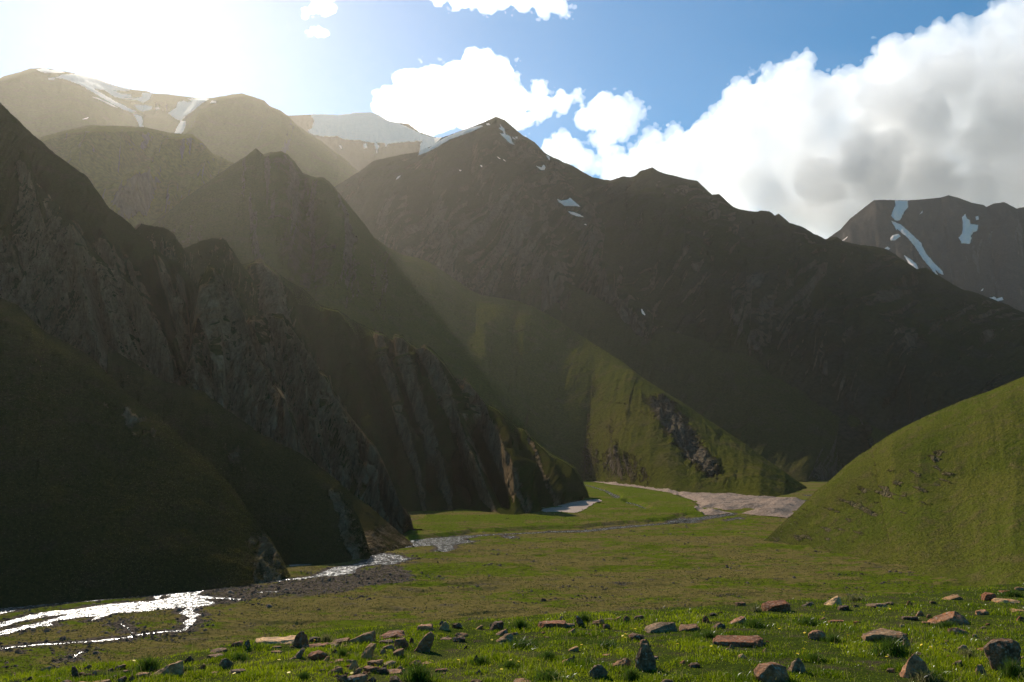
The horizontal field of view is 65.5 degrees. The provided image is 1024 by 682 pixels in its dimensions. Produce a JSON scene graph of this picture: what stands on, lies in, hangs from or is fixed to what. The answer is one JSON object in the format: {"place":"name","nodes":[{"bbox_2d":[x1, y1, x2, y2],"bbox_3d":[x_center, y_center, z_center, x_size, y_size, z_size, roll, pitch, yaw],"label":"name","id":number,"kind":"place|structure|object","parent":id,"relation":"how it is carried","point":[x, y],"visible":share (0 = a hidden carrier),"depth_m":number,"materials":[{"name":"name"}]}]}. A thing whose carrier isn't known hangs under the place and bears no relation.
{"place":"outdoors","nodes":[
{"label":"outdoors","id":0,"kind":"place"},
{"bbox_2d":[0,601,149,626],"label":"river","id":1,"kind":"structure","parent":0,"point":[34,616],"depth_m":277.94,"materials":[{"name":"liquid"}]},
{"bbox_2d":[0,177,178,382],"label":"rocky spur","id":2,"kind":"structure","parent":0,"point":[95,322],"depth_m":674.68,"materials":[{"name":"stone"}]},
{"bbox_2d":[0,630,180,648],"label":"river","id":3,"kind":"structure","parent":0,"point":[89,641],"depth_m":233.17,"materials":[{"name":"liquid"}]},
{"bbox_2d":[0,103,197,386],"bbox_3d":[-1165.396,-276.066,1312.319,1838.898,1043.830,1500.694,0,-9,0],"label":"mountain","id":4,"kind":"structure","parent":0,"point":[167,287],"depth_m":798.17,"materials":[{"name":"stone"}]},
{"bbox_2d":[0,589,209,613],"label":"river","id":5,"kind":"structure","parent":0,"point":[5,610],"depth_m":303.26,"materials":[{"name":"liquid"}]},
{"bbox_2d":[0,595,239,634],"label":"river","id":6,"kind":"structure","parent":0,"point":[184,601],"depth_m":287.46,"materials":[{"name":"liquid"}]},
{"bbox_2d":[38,125,233,227],"bbox_3d":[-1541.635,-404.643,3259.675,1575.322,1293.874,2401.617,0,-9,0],"label":"hill","id":7,"kind":"structure","parent":0,"point":[136,176],"depth_m":2932.29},
{"bbox_2d":[0,297,287,607],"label":"spur","id":8,"kind":"structure","parent":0,"point":[23,594],"depth_m":366.70,"materials":[{"name":"green plant"}]},
{"bbox_2d":[135,223,197,284],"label":"crag","id":9,"kind":"structure","parent":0,"point":[164,241],"depth_m":926.62,"materials":[{"name":"stone"}]},
{"bbox_2d":[0,68,358,186],"bbox_3d":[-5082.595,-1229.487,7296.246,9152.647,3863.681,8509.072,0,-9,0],"label":"mountain","id":10,"kind":"structure","parent":0,"point":[233,128],"depth_m":6041.90,"materials":[{"name":"stone"}]},
{"bbox_2d":[37,68,62,72],"bbox_3d":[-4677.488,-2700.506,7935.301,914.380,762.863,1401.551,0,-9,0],"label":"snow patch","id":11,"kind":"object","parent":10,"relation":"on","point":[45,70],"visible":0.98,"depth_m":7828.67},
{"bbox_2d":[56,74,151,111],"bbox_3d":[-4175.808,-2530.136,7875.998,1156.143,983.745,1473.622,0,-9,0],"label":"snow patch","id":12,"kind":"object","parent":10,"relation":"on","point":[91,84],"visible":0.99,"depth_m":7917.33,"materials":[{"name":"snow"}]},
{"bbox_2d":[134,114,143,126],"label":"snow patch","id":13,"kind":"object","parent":10,"relation":"on","point":[139,119],"visible":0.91,"depth_m":7304.39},
{"bbox_2d":[134,105,151,111],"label":"snow patch","id":14,"kind":"object","parent":10,"relation":"on","point":[142,108],"visible":1,"depth_m":8272.23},
{"bbox_2d":[175,120,185,133],"bbox_3d":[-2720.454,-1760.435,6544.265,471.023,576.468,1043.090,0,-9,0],"label":"snow patch","id":15,"kind":"object","parent":10,"relation":"on","point":[180,127],"visible":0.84,"depth_m":6300.83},
{"bbox_2d":[168,98,207,120],"bbox_3d":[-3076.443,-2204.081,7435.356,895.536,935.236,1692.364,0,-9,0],"label":"snow patch","id":16,"kind":"object","parent":10,"relation":"on","point":[181,110],"visible":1,"depth_m":7661.74,"materials":[{"name":"snow"}]},
{"bbox_2d":[179,607,199,630],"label":"river","id":17,"kind":"structure","parent":0,"point":[190,614],"depth_m":272.53,"materials":[{"name":"liquid"}]},
{"bbox_2d":[183,238,257,320],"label":"crag","id":18,"kind":"structure","parent":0,"point":[219,253],"depth_m":1049.84,"materials":[{"name":"stone"}]},
{"bbox_2d":[106,347,369,564],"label":"spur","id":19,"kind":"structure","parent":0,"point":[204,429],"depth_m":464.19,"materials":[{"name":"green plant"}]},
{"bbox_2d":[178,265,317,465],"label":"rocky spur","id":20,"kind":"structure","parent":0,"point":[227,368],"depth_m":625.74,"materials":[{"name":"stone"}]},
{"bbox_2d":[247,313,422,533],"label":"rocky spur","id":21,"kind":"structure","parent":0,"point":[342,448],"depth_m":649.52,"materials":[{"name":"stone"}]},
{"bbox_2d":[289,115,435,170],"bbox_3d":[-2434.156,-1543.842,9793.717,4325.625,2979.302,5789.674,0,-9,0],"label":"mountain","id":22,"kind":"structure","parent":0,"point":[356,155],"depth_m":8938.89,"materials":[{"name":"stone"}]},
{"bbox_2d":[308,112,441,152],"bbox_3d":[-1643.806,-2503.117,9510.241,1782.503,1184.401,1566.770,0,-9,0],"label":"snow patch","id":23,"kind":"object","parent":22,"relation":"on","point":[370,127],"visible":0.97,"depth_m":9565.97,"materials":[{"name":"snow"}]},
{"bbox_2d":[334,478,412,554],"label":"scree slope","id":24,"kind":"structure","parent":0,"point":[382,535],"depth_m":481.14,"materials":[{"name":"brown stone"}]},
{"bbox_2d":[312,536,474,576],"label":"river","id":25,"kind":"structure","parent":0,"point":[444,544],"depth_m":429.65,"materials":[{"name":"liquid"}]},
{"bbox_2d":[242,258,588,514],"bbox_3d":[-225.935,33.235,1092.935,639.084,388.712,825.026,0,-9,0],"label":"rocky spur","id":26,"kind":"structure","parent":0,"point":[440,435],"depth_m":915.95,"materials":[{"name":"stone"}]},
{"bbox_2d":[151,148,806,496],"bbox_3d":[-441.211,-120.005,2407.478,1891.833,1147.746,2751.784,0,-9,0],"label":"ridge","id":27,"kind":"structure","parent":0,"point":[588,410],"depth_m":1992.27,"materials":[{"name":"plant"}]},
{"bbox_2d":[0,480,973,675],"bbox_3d":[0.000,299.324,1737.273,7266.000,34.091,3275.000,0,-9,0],"label":"valley floor","id":28,"kind":"structure","parent":0,"point":[698,531],"depth_m":352.45,"materials":[{"name":"plant"}]},
{"bbox_2d":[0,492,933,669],"bbox_3d":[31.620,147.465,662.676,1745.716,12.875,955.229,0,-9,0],"label":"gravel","id":29,"kind":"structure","parent":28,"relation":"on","point":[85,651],"depth_m":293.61,"materials":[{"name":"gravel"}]},
{"bbox_2d":[541,499,601,512],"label":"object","id":30,"kind":"object","parent":28,"relation":"on","point":[574,507],"visible":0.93,"depth_m":760.65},
{"bbox_2d":[593,481,804,517],"bbox_3d":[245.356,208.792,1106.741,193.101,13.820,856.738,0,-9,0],"label":"gravel bar","id":31,"kind":"object","parent":28,"relation":"on","point":[785,507],"visible":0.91,"depth_m":838.52,"materials":[{"name":"gravel"}]},
{"bbox_2d":[0,581,1023,681],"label":"terrace","id":32,"kind":"structure","parent":0,"point":[833,652],"depth_m":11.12,"materials":[{"name":"plant"}]},
{"bbox_2d":[71,666,79,677],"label":"rock","id":33,"kind":"object","parent":32,"relation":"on","point":[74,672],"visible":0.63,"depth_m":8.74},
{"bbox_2d":[129,654,166,671],"bbox_3d":[-4.220,3.749,9.329,0.441,0.214,0.387,-3,-9,20],"label":"grass tussock","id":34,"kind":"object","parent":32,"relation":"on","point":[149,663],"depth_m":9.28,"materials":[{"name":"plant"}]},
{"bbox_2d":[151,660,183,675],"bbox_3d":[-3.819,3.649,8.836,0.361,0.174,0.244,0,-10,-14],"label":"rock","id":35,"kind":"object","parent":32,"relation":"on","point":[178,668],"visible":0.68,"depth_m":8.79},
{"bbox_2d":[218,658,233,668],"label":"rock","id":36,"kind":"object","parent":32,"relation":"on","point":[227,663],"visible":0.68,"depth_m":9.26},
{"bbox_2d":[225,651,255,661],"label":"grass tussock","id":37,"kind":"object","parent":32,"relation":"on","point":[238,655],"depth_m":9.87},
{"bbox_2d":[255,635,295,643],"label":"rock","id":38,"kind":"object","parent":32,"relation":"on","point":[284,640],"visible":0.48,"depth_m":11.19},
{"bbox_2d":[293,631,308,646],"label":"rock","id":39,"kind":"object","parent":32,"relation":"on","point":[301,639],"visible":0.77,"depth_m":10.95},
{"bbox_2d":[294,671,312,679],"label":"grass tussock","id":40,"kind":"object","parent":32,"relation":"on","point":[304,674],"depth_m":8.63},
{"bbox_2d":[301,642,329,647],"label":"rock","id":41,"kind":"object","parent":32,"relation":"on","point":[314,645],"visible":0.58,"depth_m":10.86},
{"bbox_2d":[308,650,327,659],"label":"rock","id":42,"kind":"object","parent":32,"relation":"on","point":[316,655],"visible":0.85,"depth_m":9.90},
{"bbox_2d":[314,632,336,641],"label":"grass tussock","id":43,"kind":"object","parent":32,"relation":"on","point":[326,638],"depth_m":11.37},
{"bbox_2d":[334,647,350,657],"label":"grass tussock","id":44,"kind":"object","parent":32,"relation":"on","point":[342,653],"depth_m":9.95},
{"bbox_2d":[345,673,367,681],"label":"rock","id":45,"kind":"object","parent":32,"relation":"on","point":[361,677],"visible":1,"depth_m":8.42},
{"bbox_2d":[349,631,375,642],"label":"rock","id":46,"kind":"object","parent":32,"relation":"on","point":[370,636],"visible":0.73,"depth_m":11.22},
{"bbox_2d":[361,643,375,659],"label":"rock","id":47,"kind":"object","parent":32,"relation":"on","point":[368,651],"visible":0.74,"depth_m":9.76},
{"bbox_2d":[362,665,379,671],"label":"rock","id":48,"kind":"object","parent":32,"relation":"on","point":[368,668],"visible":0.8,"depth_m":8.99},
{"bbox_2d":[367,659,382,665],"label":"rock","id":49,"kind":"object","parent":32,"relation":"on","point":[378,662],"visible":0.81,"depth_m":9.37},
{"bbox_2d":[379,630,405,638],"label":"rock","id":50,"kind":"object","parent":32,"relation":"on","point":[395,634],"visible":0.7,"depth_m":11.78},
{"bbox_2d":[393,648,403,657],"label":"rock","id":51,"kind":"object","parent":32,"relation":"on","point":[397,652],"visible":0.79,"depth_m":9.96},
{"bbox_2d":[394,637,408,647],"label":"rock","id":52,"kind":"object","parent":32,"relation":"on","point":[399,643],"visible":0.77,"depth_m":10.75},
{"bbox_2d":[395,662,441,681],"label":"grass tussock","id":53,"kind":"object","parent":32,"relation":"on","point":[419,674],"depth_m":8.57,"materials":[{"name":"plant"}]},
{"bbox_2d":[414,632,434,651],"bbox_3d":[-1.181,4.011,10.573,0.317,0.310,0.197,-1,-6,2],"label":"rock","id":54,"kind":"object","parent":32,"relation":"on","point":[425,643],"visible":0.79,"depth_m":10.49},
{"bbox_2d":[417,624,433,630],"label":"rock","id":55,"kind":"object","parent":32,"relation":"on","point":[424,626],"visible":0.75,"depth_m":12.33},
{"bbox_2d":[438,621,449,630],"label":"rock","id":56,"kind":"object","parent":32,"relation":"on","point":[444,626],"visible":0.74,"depth_m":12.44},
{"bbox_2d":[470,654,495,665],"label":"grass tussock","id":57,"kind":"object","parent":32,"relation":"on","point":[485,659],"depth_m":9.53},
{"bbox_2d":[490,620,503,629],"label":"rock","id":58,"kind":"object","parent":32,"relation":"on","point":[498,625],"visible":0.82,"depth_m":12.45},
{"bbox_2d":[496,633,513,641],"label":"rock","id":59,"kind":"object","parent":32,"relation":"on","point":[506,637],"visible":0.73,"depth_m":11.43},
{"bbox_2d":[497,659,520,668],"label":"grass tussock","id":60,"kind":"object","parent":32,"relation":"on","point":[508,663],"depth_m":9.29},
{"bbox_2d":[508,616,532,629],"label":"grass tussock","id":61,"kind":"object","parent":32,"relation":"on","point":[520,624],"depth_m":12.57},
{"bbox_2d":[499,636,547,649],"bbox_3d":[0.168,4.101,10.843,0.723,0.142,0.700,-1,-9,6],"label":"grass tussock","id":62,"kind":"object","parent":32,"relation":"on","point":[525,643],"depth_m":10.81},
{"bbox_2d":[537,650,561,659],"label":"grass tussock","id":63,"kind":"object","parent":32,"relation":"on","point":[545,654],"depth_m":9.83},
{"bbox_2d":[523,666,577,681],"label":"grass tussock","id":64,"kind":"object","parent":32,"relation":"on","point":[546,676],"depth_m":8.48,"materials":[{"name":"plant"}]},
{"bbox_2d":[538,620,566,627],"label":"rock","id":65,"kind":"object","parent":32,"relation":"on","point":[551,623],"visible":0.78,"depth_m":12.63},
{"bbox_2d":[574,612,593,623],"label":"grass tussock","id":66,"kind":"object","parent":32,"relation":"on","point":[582,616],"depth_m":13.15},
{"bbox_2d":[589,664,607,677],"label":"rock","id":67,"kind":"object","parent":32,"relation":"on","point":[597,671],"visible":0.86,"depth_m":8.73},
{"bbox_2d":[590,639,625,650],"bbox_3d":[1.290,4.066,10.722,0.506,0.140,0.491,0,-9,2],"label":"grass tussock","id":68,"kind":"object","parent":32,"relation":"on","point":[601,643],"depth_m":10.69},
{"bbox_2d":[612,658,630,666],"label":"rock","id":69,"kind":"object","parent":32,"relation":"on","point":[625,660],"visible":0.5,"depth_m":9.33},
{"bbox_2d":[620,665,644,681],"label":"grass tussock","id":70,"kind":"object","parent":32,"relation":"on","point":[632,673],"depth_m":8.65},
{"bbox_2d":[628,633,644,640],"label":"rock","id":71,"kind":"object","parent":32,"relation":"on","point":[634,636],"visible":0.7,"depth_m":11.42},
{"bbox_2d":[635,643,656,670],"bbox_3d":[1.553,3.695,9.258,0.267,0.349,0.161,-2,-10,2],"label":"rock","id":72,"kind":"object","parent":32,"relation":"on","point":[645,660],"visible":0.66,"depth_m":9.21,"materials":[{"name":"stone"}]},
{"bbox_2d":[644,622,676,632],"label":"rock","id":73,"kind":"object","parent":32,"relation":"on","point":[658,627],"visible":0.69,"depth_m":12.36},
{"bbox_2d":[679,624,699,630],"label":"rock","id":74,"kind":"object","parent":32,"relation":"on","point":[689,627],"visible":0.77,"depth_m":12.42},
{"bbox_2d":[693,629,723,638],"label":"grass tussock","id":75,"kind":"object","parent":32,"relation":"on","point":[709,634],"depth_m":11.68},
{"bbox_2d":[729,616,746,623],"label":"rock","id":76,"kind":"object","parent":32,"relation":"on","point":[740,619],"visible":0.62,"depth_m":13.20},
{"bbox_2d":[713,635,763,646],"bbox_3d":[3.144,4.188,11.095,0.693,0.138,0.514,-2,-10,11],"label":"rock","id":77,"kind":"object","parent":32,"relation":"on","point":[741,641],"visible":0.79,"depth_m":10.98,"materials":[{"name":"stone"}]},
{"bbox_2d":[735,616,775,628],"bbox_3d":[3.921,4.539,12.861,0.708,0.182,0.578,-1,-9,7],"label":"grass tussock","id":78,"kind":"object","parent":32,"relation":"on","point":[754,623],"depth_m":12.83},
{"bbox_2d":[747,604,767,612],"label":"grass tussock","id":79,"kind":"object","parent":32,"relation":"on","point":[756,609],"depth_m":14.90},
{"bbox_2d":[754,662,788,681],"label":"rock","id":80,"kind":"object","parent":32,"relation":"on","point":[768,672],"visible":0.99,"depth_m":8.45,"materials":[{"name":"stone"}]},
{"bbox_2d":[761,600,790,611],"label":"rock","id":81,"kind":"object","parent":32,"relation":"on","point":[779,605],"visible":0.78,"depth_m":14.94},
{"bbox_2d":[787,658,806,672],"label":"rock","id":82,"kind":"object","parent":32,"relation":"on","point":[794,665],"visible":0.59,"depth_m":9.07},
{"bbox_2d":[790,616,825,625],"bbox_3d":[4.851,4.578,13.062,0.595,0.170,0.614,-5,-10,31],"label":"grass tussock","id":83,"kind":"object","parent":32,"relation":"on","point":[806,621],"depth_m":13.01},
{"bbox_2d":[799,652,830,662],"bbox_3d":[3.737,3.880,9.807,0.423,0.112,0.345,-4,-10,26],"label":"grass tussock","id":84,"kind":"object","parent":32,"relation":"on","point":[813,656],"depth_m":9.79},
{"bbox_2d":[808,630,825,639],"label":"rock","id":85,"kind":"object","parent":32,"relation":"on","point":[814,634],"visible":0.82,"depth_m":11.34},
{"bbox_2d":[824,595,841,604],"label":"rock","id":86,"kind":"object","parent":32,"relation":"on","point":[834,600],"visible":0.64,"depth_m":16.09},
{"bbox_2d":[819,632,847,643],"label":"grass tussock","id":87,"kind":"object","parent":32,"relation":"on","point":[831,638],"depth_m":11.14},
{"bbox_2d":[841,594,872,601],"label":"grass tussock","id":88,"kind":"object","parent":32,"relation":"on","point":[860,598],"depth_m":16.98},
{"bbox_2d":[866,603,887,606],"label":"rock","id":89,"kind":"object","parent":32,"relation":"on","point":[878,604],"visible":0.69,"depth_m":15.73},
{"bbox_2d":[861,628,907,641],"bbox_3d":[5.364,4.259,11.486,0.620,0.157,0.481,0,-8,11],"label":"rock","id":90,"kind":"object","parent":32,"relation":"on","point":[871,635],"visible":0.7,"depth_m":11.35,"materials":[{"name":"stone"}]},
{"bbox_2d":[867,634,917,656],"bbox_3d":[4.903,3.926,10.328,0.804,0.280,0.584,0,-9,-1],"label":"grass tussock","id":91,"kind":"object","parent":32,"relation":"on","point":[889,647],"depth_m":10.26,"materials":[{"name":"plant"}]},
{"bbox_2d":[899,654,931,677],"bbox_3d":[4.427,3.599,8.778,0.336,0.285,0.224,-4,-8,8],"label":"rock","id":92,"kind":"object","parent":32,"relation":"on","point":[914,662],"visible":0.69,"depth_m":8.72,"materials":[{"name":"stone"}]},
{"bbox_2d":[908,668,946,681],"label":"grass tussock","id":93,"kind":"object","parent":32,"relation":"on","point":[924,676],"depth_m":8.55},
{"bbox_2d":[929,619,965,627],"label":"grass tussock","id":94,"kind":"object","parent":32,"relation":"on","point":[947,624],"depth_m":12.77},
{"bbox_2d":[927,611,969,624],"bbox_3d":[7.302,4.657,13.342,0.680,0.244,0.479,1,-5,10],"label":"rock","id":95,"kind":"object","parent":32,"relation":"on","point":[953,616],"visible":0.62,"depth_m":13.27,"materials":[{"name":"stone"}]},
{"bbox_2d":[944,594,962,599],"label":"rock","id":96,"kind":"object","parent":32,"relation":"on","point":[954,597],"visible":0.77,"depth_m":17.14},
{"bbox_2d":[947,627,969,634],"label":"rock","id":97,"kind":"object","parent":32,"relation":"on","point":[959,630],"visible":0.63,"depth_m":12.06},
{"bbox_2d":[951,645,984,659],"bbox_3d":[5.723,3.910,10.023,0.459,0.185,0.321,4,-9,-24],"label":"grass tussock","id":98,"kind":"object","parent":32,"relation":"on","point":[969,652],"depth_m":10.03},
{"bbox_2d":[975,664,986,674],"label":"rock","id":99,"kind":"object","parent":32,"relation":"on","point":[979,668],"visible":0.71,"depth_m":8.83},
{"bbox_2d":[975,609,988,614],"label":"rock","id":100,"kind":"object","parent":32,"relation":"on","point":[982,612],"visible":0.93,"depth_m":14.59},
{"bbox_2d":[981,592,996,600],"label":"rock","id":101,"kind":"object","parent":32,"relation":"on","point":[987,596],"visible":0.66,"depth_m":16.87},
{"bbox_2d":[983,638,1020,670],"bbox_3d":[5.732,3.683,9.316,0.384,0.392,0.282,-3,-12,14],"label":"rock","id":102,"kind":"object","parent":32,"relation":"on","point":[995,650],"visible":0.77,"depth_m":9.23,"materials":[{"name":"stone"}]},
{"bbox_2d":[991,598,1020,603],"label":"rock","id":103,"kind":"object","parent":32,"relation":"on","point":[998,600],"visible":0.84,"depth_m":16.48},
{"bbox_2d":[995,654,1023,680],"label":"grass tussock","id":104,"kind":"object","parent":32,"relation":"on","point":[1011,670],"depth_m":8.70,"materials":[{"name":"plant"}]},
{"bbox_2d":[996,589,1023,596],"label":"grass tussock","id":105,"kind":"object","parent":32,"relation":"on","point":[1010,593],"depth_m":18.07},
{"bbox_2d":[0,0,1023,238],"label":"sky","id":106,"kind":"structure","parent":0,"point":[809,113],"materials":[{"name":"blue"}]},
{"bbox_2d":[474,521,689,535],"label":"river","id":107,"kind":"structure","parent":0,"point":[586,530],"depth_m":574.38,"materials":[{"name":"liquid"}]},
{"bbox_2d":[335,117,1023,467],"bbox_3d":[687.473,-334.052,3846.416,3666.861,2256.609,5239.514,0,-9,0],"label":"mountain","id":108,"kind":"structure","parent":0,"point":[888,342],"depth_m":2903.64,"materials":[{"name":"stone"}]},
{"bbox_2d":[419,125,481,154],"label":"snow patch","id":109,"kind":"object","parent":108,"relation":"on","point":[445,139],"visible":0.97,"depth_m":4528.78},
{"bbox_2d":[499,125,513,144],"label":"snow patch","id":110,"kind":"object","parent":108,"relation":"on","point":[507,138],"visible":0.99,"depth_m":4095.07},
{"bbox_2d":[557,198,579,206],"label":"snow patch","id":111,"kind":"object","parent":108,"relation":"on","point":[569,202],"visible":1,"depth_m":3489.38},
{"bbox_2d":[520,278,887,481],"bbox_3d":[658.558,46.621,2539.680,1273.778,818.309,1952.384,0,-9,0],"label":"hill","id":112,"kind":"structure","parent":0,"point":[758,408],"depth_m":2049.17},
{"bbox_2d":[679,513,733,520],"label":"river","id":113,"kind":"structure","parent":0,"point":[703,518],"depth_m":690.72,"materials":[{"name":"liquid"}]},
{"bbox_2d":[764,376,1023,586],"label":"hill","id":114,"kind":"structure","parent":0,"point":[968,450],"depth_m":455.72,"materials":[{"name":"plant"}]},
{"bbox_2d":[829,195,1023,311],"bbox_3d":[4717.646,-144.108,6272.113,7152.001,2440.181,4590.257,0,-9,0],"label":"mountain","id":115,"kind":"structure","parent":0,"point":[989,259],"depth_m":6008.03,"materials":[{"name":"stone"}]},
{"bbox_2d":[891,200,907,220],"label":"snow patch","id":116,"kind":"object","parent":115,"relation":"on","point":[900,208],"visible":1,"depth_m":6571.49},
{"bbox_2d":[892,221,942,274],"bbox_3d":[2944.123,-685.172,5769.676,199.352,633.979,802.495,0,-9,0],"label":"snow patch","id":117,"kind":"object","parent":115,"relation":"on","point":[930,263],"visible":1,"depth_m":5800.91,"materials":[{"name":"snow"}]},
{"bbox_2d":[959,214,977,243],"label":"snow patch","id":118,"kind":"object","parent":115,"relation":"on","point":[969,229],"visible":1,"depth_m":6092.43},
{"label":"ground","id":119,"kind":"structure","parent":0,"visible":0},
{"bbox_2d":[0,302,371,604],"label":"slope grass","id":120,"kind":"structure","parent":119,"relation":"on","point":[368,555],"depth_m":388.09,"materials":[{"name":"plant"}]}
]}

